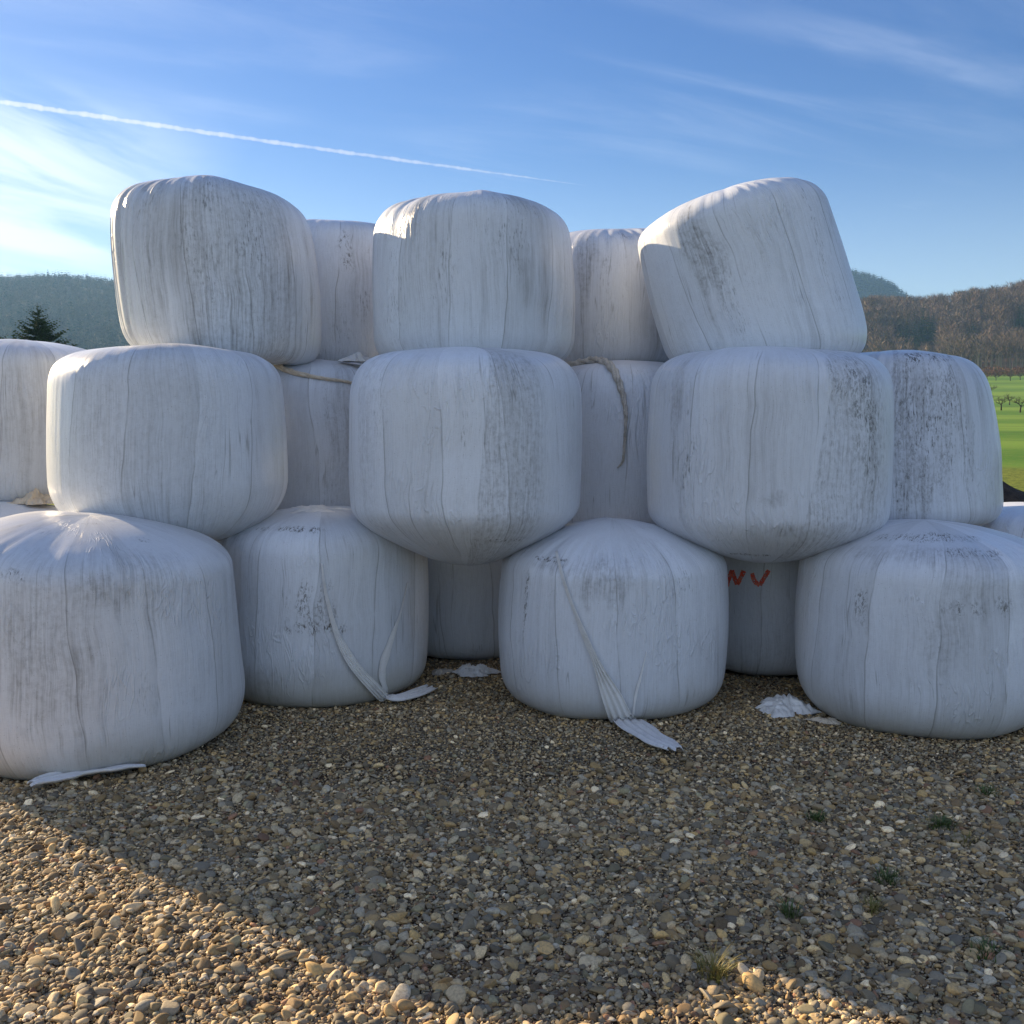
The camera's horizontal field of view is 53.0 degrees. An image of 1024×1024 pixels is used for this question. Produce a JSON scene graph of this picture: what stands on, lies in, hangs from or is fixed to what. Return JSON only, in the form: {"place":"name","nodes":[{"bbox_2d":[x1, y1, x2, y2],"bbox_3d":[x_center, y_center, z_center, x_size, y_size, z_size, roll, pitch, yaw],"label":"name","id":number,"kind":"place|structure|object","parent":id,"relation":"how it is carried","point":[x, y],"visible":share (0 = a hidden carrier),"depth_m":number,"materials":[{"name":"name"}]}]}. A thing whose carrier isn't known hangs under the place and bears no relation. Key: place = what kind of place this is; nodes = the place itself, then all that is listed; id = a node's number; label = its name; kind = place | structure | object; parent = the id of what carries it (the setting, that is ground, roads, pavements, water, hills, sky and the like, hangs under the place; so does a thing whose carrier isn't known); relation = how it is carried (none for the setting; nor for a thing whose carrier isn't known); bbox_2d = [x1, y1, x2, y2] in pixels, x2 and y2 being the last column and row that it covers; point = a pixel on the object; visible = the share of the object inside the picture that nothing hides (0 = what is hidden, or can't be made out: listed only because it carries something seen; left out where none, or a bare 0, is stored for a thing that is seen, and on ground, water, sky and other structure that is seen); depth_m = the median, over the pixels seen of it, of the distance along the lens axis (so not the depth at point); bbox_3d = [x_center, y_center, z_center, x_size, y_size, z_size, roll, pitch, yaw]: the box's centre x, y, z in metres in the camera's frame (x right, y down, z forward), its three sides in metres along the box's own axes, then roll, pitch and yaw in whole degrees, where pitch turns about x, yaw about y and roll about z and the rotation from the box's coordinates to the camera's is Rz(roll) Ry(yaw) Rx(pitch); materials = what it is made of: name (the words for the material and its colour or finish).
{"place":"outdoors","nodes":[
{"label":"outdoors","id":0,"kind":"place"},
{"bbox_2d":[0,286,128,348],"bbox_3d":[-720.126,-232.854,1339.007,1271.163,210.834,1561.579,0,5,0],"label":"hazy hill","id":1,"kind":"structure","parent":0,"point":[69,294],"depth_m":1303.97,"materials":[{"name":"green plant"}]},
{"bbox_2d":[0,270,130,349],"bbox_3d":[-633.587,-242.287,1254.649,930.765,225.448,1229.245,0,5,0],"label":"hazy wood","id":2,"kind":"object","parent":1,"relation":"on","point":[48,283],"visible":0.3,"depth_m":1253.12,"materials":[{"name":"green plant"}]},
{"bbox_2d":[0,658,1023,1023],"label":"gravel","id":3,"kind":"structure","parent":0,"point":[324,982],"depth_m":3.54,"materials":[{"name":"brown gravel"}]},
{"bbox_2d":[431,668,454,674],"bbox_3d":[-0.437,0.971,6.316,0.116,0.029,0.165,5,8,44],"label":"film scrap","id":4,"kind":"object","parent":3,"relation":"on","point":[439,671],"visible":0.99,"depth_m":6.28,"materials":[{"name":"white plastic"}]},
{"bbox_2d":[452,663,500,676],"bbox_3d":[-0.211,0.955,6.264,0.308,0.068,0.173,-1,6,-9],"label":"film scrap","id":5,"kind":"object","parent":3,"relation":"on","point":[477,670],"visible":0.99,"depth_m":6.24,"materials":[{"name":"white plastic"}]},
{"bbox_2d":[680,938,747,983],"bbox_3d":[0.569,1.276,2.917,0.208,0.080,0.183,0,5,0],"label":"grass tuft","id":6,"kind":"object","parent":3,"relation":"on","point":[718,969],"visible":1,"depth_m":2.92,"materials":[{"name":"green plant"}]},
{"bbox_2d":[755,693,821,717],"bbox_3d":[1.461,1.023,5.558,0.312,0.077,0.344,-2,6,-17],"label":"film scrap","id":7,"kind":"object","parent":3,"relation":"on","point":[778,705],"visible":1,"depth_m":5.47,"materials":[{"name":"white plastic"}]},
{"bbox_2d":[777,895,812,919],"bbox_3d":[0.892,1.261,3.278,0.142,0.053,0.122,0,5,0],"label":"grass tuft","id":8,"kind":"object","parent":3,"relation":"on","point":[785,908],"visible":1,"depth_m":3.28,"materials":[{"name":"green plant"}]},
{"bbox_2d":[804,807,826,821],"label":"grass tuft","id":9,"kind":"object","parent":3,"relation":"on","point":[816,816],"visible":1,"depth_m":4.06,"materials":[{"name":"green plant"}]},
{"bbox_2d":[804,717,841,724],"bbox_3d":[1.605,1.072,5.303,0.193,0.025,0.072,3,6,29],"label":"film scrap","id":10,"kind":"object","parent":3,"relation":"on","point":[833,721],"visible":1,"depth_m":5.28,"materials":[{"name":"white plastic"}]},
{"bbox_2d":[855,892,889,915],"bbox_3d":[1.156,1.261,3.311,0.146,0.050,0.129,0,5,0],"label":"grass tuft","id":11,"kind":"object","parent":3,"relation":"on","point":[873,907],"visible":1,"depth_m":3.32,"materials":[{"name":"green plant"}]},
{"bbox_2d":[867,864,910,885],"bbox_3d":[1.289,1.242,3.531,0.141,0.049,0.149,0,5,0],"label":"grass tuft","id":12,"kind":"object","parent":3,"relation":"on","point":[886,878],"visible":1,"depth_m":3.53,"materials":[{"name":"green plant"}]},
{"bbox_2d":[925,811,963,830],"bbox_3d":[1.663,1.195,3.975,0.159,0.049,0.156,0,5,0],"label":"grass tuft","id":13,"kind":"object","parent":3,"relation":"on","point":[943,821],"visible":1,"depth_m":3.98,"materials":[{"name":"green plant"}]},
{"bbox_2d":[948,829,979,846],"bbox_3d":[1.693,1.217,3.833,0.146,0.033,0.141,0,5,0],"label":"grass tuft","id":14,"kind":"object","parent":3,"relation":"on","point":[967,837],"visible":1,"depth_m":3.85,"materials":[{"name":"green plant"}]},
{"bbox_2d":[961,930,1013,962],"bbox_3d":[1.393,1.286,3.037,0.138,0.043,0.143,-4,7,-33],"label":"grass tuft","id":15,"kind":"object","parent":3,"relation":"on","point":[983,947],"visible":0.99,"depth_m":3.04,"materials":[{"name":"green plant"}]},
{"bbox_2d":[974,782,1002,796],"bbox_3d":[1.999,1.161,4.306,0.130,0.038,0.134,-5,8,-44],"label":"grass tuft","id":16,"kind":"object","parent":3,"relation":"on","point":[984,789],"visible":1,"depth_m":4.32,"materials":[{"name":"green plant"}]},
{"bbox_2d":[0,369,1023,1023],"bbox_3d":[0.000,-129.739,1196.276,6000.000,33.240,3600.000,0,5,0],"label":"ground","id":17,"kind":"structure","parent":0,"point":[1010,421],"depth_m":4.62,"materials":[{"name":"brown gravel"}]},
{"bbox_2d":[0,501,57,517],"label":"wrapped bale","id":18,"kind":"object","parent":17,"relation":"on","point":[7,509],"visible":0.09,"depth_m":6.46},
{"bbox_2d":[7,488,52,504],"bbox_3d":[-3.090,-0.113,6.597,0.300,0.116,0.285,-1,6,-11],"label":"film scrap","id":19,"kind":"object","parent":18,"relation":"on","point":[34,497],"visible":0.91,"depth_m":6.54,"materials":[{"name":"white plastic"}]},
{"bbox_2d":[0,339,85,503],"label":"wrapped bale","id":20,"kind":"object","parent":18,"relation":"on","point":[26,366],"visible":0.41,"depth_m":6.53},
{"bbox_2d":[0,304,77,346],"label":"spruce tree","id":21,"kind":"object","parent":17,"relation":"on","point":[41,332],"visible":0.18,"depth_m":82.27,"materials":[{"name":"green plant"}]},
{"bbox_2d":[0,511,244,786],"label":"wrapped bale","id":22,"kind":"object","parent":17,"relation":"on","point":[120,646],"visible":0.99,"depth_m":4.46},
{"bbox_2d":[217,506,437,707],"bbox_3d":[-1.080,0.496,6.076,1.309,1.061,1.274,0,5,0],"label":"wrapped bale","id":23,"kind":"object","parent":17,"relation":"on","point":[332,609],"visible":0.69,"depth_m":5.52},
{"bbox_2d":[46,343,287,540],"bbox_3d":[-1.904,-0.371,5.720,1.271,1.106,1.293,0,5,0],"label":"wrapped bale","id":24,"kind":"object","parent":23,"relation":"on","point":[191,437],"visible":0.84,"depth_m":5.18},
{"bbox_2d":[110,175,321,365],"bbox_3d":[-1.855,-1.502,6.516,1.263,1.169,1.256,0,5,0],"label":"wrapped bale","id":25,"kind":"object","parent":24,"relation":"on","point":[214,261],"visible":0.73,"depth_m":5.99},
{"bbox_2d":[290,505,350,512],"bbox_3d":[-1.109,-0.021,5.943,0.506,0.038,0.258,-1,6,-6],"label":"film scrap","id":26,"kind":"object","parent":23,"relation":"on","point":[316,508],"visible":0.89,"depth_m":5.90,"materials":[{"name":"white plastic"}]},
{"bbox_2d":[427,558,502,659],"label":"wrapped bale","id":27,"kind":"object","parent":17,"relation":"on","point":[463,612],"visible":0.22,"depth_m":6.50},
{"bbox_2d":[498,518,728,750],"bbox_3d":[0.643,0.556,5.667,1.539,1.021,1.259,5,8,45],"label":"wrapped bale","id":28,"kind":"object","parent":17,"relation":"on","point":[622,623],"visible":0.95,"depth_m":5.25},
{"bbox_2d":[349,346,581,565],"bbox_3d":[-0.257,-0.307,5.733,1.293,1.206,1.270,0,5,0],"label":"wrapped bale","id":29,"kind":"object","parent":28,"relation":"on","point":[465,455],"visible":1,"depth_m":5.19},
{"bbox_2d":[372,190,574,360],"bbox_3d":[-0.233,-1.407,6.317,1.245,1.027,1.262,0,5,0],"label":"wrapped bale","id":30,"kind":"object","parent":29,"relation":"on","point":[483,269],"visible":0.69,"depth_m":5.78},
{"bbox_2d":[646,346,893,562],"bbox_3d":[1.405,-0.315,5.707,1.308,1.186,1.281,0,5,0],"label":"wrapped bale","id":31,"kind":"object","parent":28,"relation":"on","point":[766,454],"visible":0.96,"depth_m":5.16},
{"bbox_2d":[638,177,866,358],"bbox_3d":[1.429,-1.395,6.139,1.340,1.090,1.135,0,5,0],"label":"wrapped bale","id":32,"kind":"object","parent":31,"relation":"on","point":[762,262],"visible":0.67,"depth_m":5.66},
{"bbox_2d":[723,556,798,675],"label":"wrapped bale","id":33,"kind":"object","parent":17,"relation":"on","point":[761,632],"visible":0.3,"depth_m":6.10,"materials":[{"name":"white plastic"}]},
{"bbox_2d":[567,360,663,524],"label":"wrapped bale","id":34,"kind":"object","parent":33,"relation":"on","point":[609,489],"visible":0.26,"depth_m":6.32},
{"bbox_2d":[567,356,627,467],"bbox_3d":[0.553,-0.645,6.537,0.153,0.707,0.658,-3,6,-31],"label":"film rope","id":35,"kind":"object","parent":34,"relation":"hanging from","point":[611,368],"visible":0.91,"depth_m":6.27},
{"bbox_2d":[564,228,669,362],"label":"wrapped bale","id":36,"kind":"object","parent":34,"relation":"on","point":[614,318],"visible":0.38,"depth_m":6.73},
{"bbox_2d":[795,519,1023,739],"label":"wrapped bale","id":37,"kind":"object","parent":17,"relation":"on","point":[911,627],"visible":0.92,"depth_m":4.96},
{"bbox_2d":[860,350,1002,525],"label":"wrapped bale","id":38,"kind":"object","parent":37,"relation":"on","point":[947,463],"visible":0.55,"depth_m":5.87},
{"bbox_2d":[979,502,1023,538],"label":"wrapped bale","id":39,"kind":"object","parent":17,"relation":"on","point":[1009,519],"visible":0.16,"depth_m":6.30},
{"bbox_2d":[994,397,1012,409],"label":"orchard tree","id":40,"kind":"object","parent":17,"relation":"on","point":[1002,401],"visible":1,"depth_m":183.40,"materials":[{"name":"brown plant"}]},
{"bbox_2d":[1003,481,1023,501],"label":"soil heap","id":41,"kind":"object","parent":17,"relation":"on","point":[1011,494],"visible":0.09,"depth_m":11.74,"materials":[{"name":"black soil"}]},
{"bbox_2d":[1011,396,1023,412],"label":"orchard tree","id":42,"kind":"object","parent":17,"relation":"on","point":[1018,399],"visible":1,"depth_m":169.58,"materials":[{"name":"brown plant"}]},
{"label":"wrapped bale","id":43,"kind":"object","parent":17,"relation":"on","visible":0},
{"bbox_2d":[276,359,361,509],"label":"wrapped bale","id":44,"kind":"object","parent":43,"relation":"on","point":[317,419],"visible":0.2,"depth_m":6.40},
{"bbox_2d":[273,364,351,383],"bbox_3d":[-1.196,-0.856,6.444,0.638,0.177,0.169,0,5,-2],"label":"film rope","id":45,"kind":"object","parent":44,"relation":"attached to","point":[281,367],"visible":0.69,"depth_m":6.38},
{"bbox_2d":[306,219,378,363],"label":"wrapped bale","id":46,"kind":"object","parent":44,"relation":"on","point":[343,250],"visible":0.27,"depth_m":6.93},
{"bbox_2d":[337,352,369,362],"bbox_3d":[-1.022,-1.005,6.662,0.244,0.068,0.190,-2,6,-23],"label":"film scrap","id":47,"kind":"object","parent":44,"relation":"on","point":[357,357],"visible":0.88,"depth_m":6.62,"materials":[{"name":"white plastic"}]},
{"bbox_2d":[0,0,1023,302],"label":"sky","id":48,"kind":"structure","parent":0,"point":[907,116],"materials":[{"name":"blue"}]},
{"bbox_2d":[853,276,899,300],"bbox_3d":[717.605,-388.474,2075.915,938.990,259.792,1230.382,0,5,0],"label":"hill","id":49,"kind":"structure","parent":0,"point":[866,292],"depth_m":2133.45,"materials":[{"name":"plant"}]},
{"bbox_2d":[851,268,912,299],"bbox_3d":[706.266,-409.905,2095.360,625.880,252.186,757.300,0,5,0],"label":"wood","id":50,"kind":"object","parent":49,"relation":"on","point":[882,283],"visible":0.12,"depth_m":2165.76,"materials":[{"name":"green plant"}]},
{"bbox_2d":[862,310,1023,368],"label":"wooded slope","id":51,"kind":"structure","parent":0,"point":[930,343],"depth_m":726.67,"materials":[{"name":"brown plant"}]},
{"bbox_2d":[903,314,911,341],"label":"spruce tree","id":52,"kind":"object","parent":51,"relation":"on","point":[906,336],"visible":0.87,"depth_m":743.19,"materials":[{"name":"green plant"}]},
{"bbox_2d":[914,328,921,349],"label":"spruce tree","id":53,"kind":"object","parent":51,"relation":"on","point":[918,345],"visible":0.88,"depth_m":713.29,"materials":[{"name":"green plant"}]},
{"bbox_2d":[917,299,930,341],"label":"spruce tree","id":54,"kind":"object","parent":51,"relation":"on","point":[922,328],"visible":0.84,"depth_m":748.03,"materials":[{"name":"green plant"}]},
{"bbox_2d":[920,309,934,342],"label":"spruce tree","id":55,"kind":"object","parent":51,"relation":"on","point":[927,332],"visible":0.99,"depth_m":737.99,"materials":[{"name":"green plant"}]},
{"bbox_2d":[928,310,935,339],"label":"spruce tree","id":56,"kind":"object","parent":51,"relation":"on","point":[932,329],"visible":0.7,"depth_m":748.47,"materials":[{"name":"green plant"}]},
{"bbox_2d":[860,277,1023,375],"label":"bare wood","id":57,"kind":"object","parent":51,"relation":"on","point":[956,314],"visible":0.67,"depth_m":723.29,"materials":[{"name":"brown plant"}]},
{"bbox_2d":[970,316,977,339],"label":"spruce tree","id":58,"kind":"object","parent":51,"relation":"on","point":[973,329],"visible":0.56,"depth_m":703.80,"materials":[{"name":"green plant"}]},
{"bbox_2d":[1011,298,1023,327],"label":"spruce tree","id":59,"kind":"object","parent":51,"relation":"on","point":[1017,322],"visible":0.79,"depth_m":731.82,"materials":[{"name":"green plant"}]},
{"bbox_2d":[1016,303,1023,331],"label":"spruce tree","id":60,"kind":"object","parent":51,"relation":"on","point":[1022,321],"visible":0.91,"depth_m":717.45,"materials":[{"name":"green plant"}]}
]}

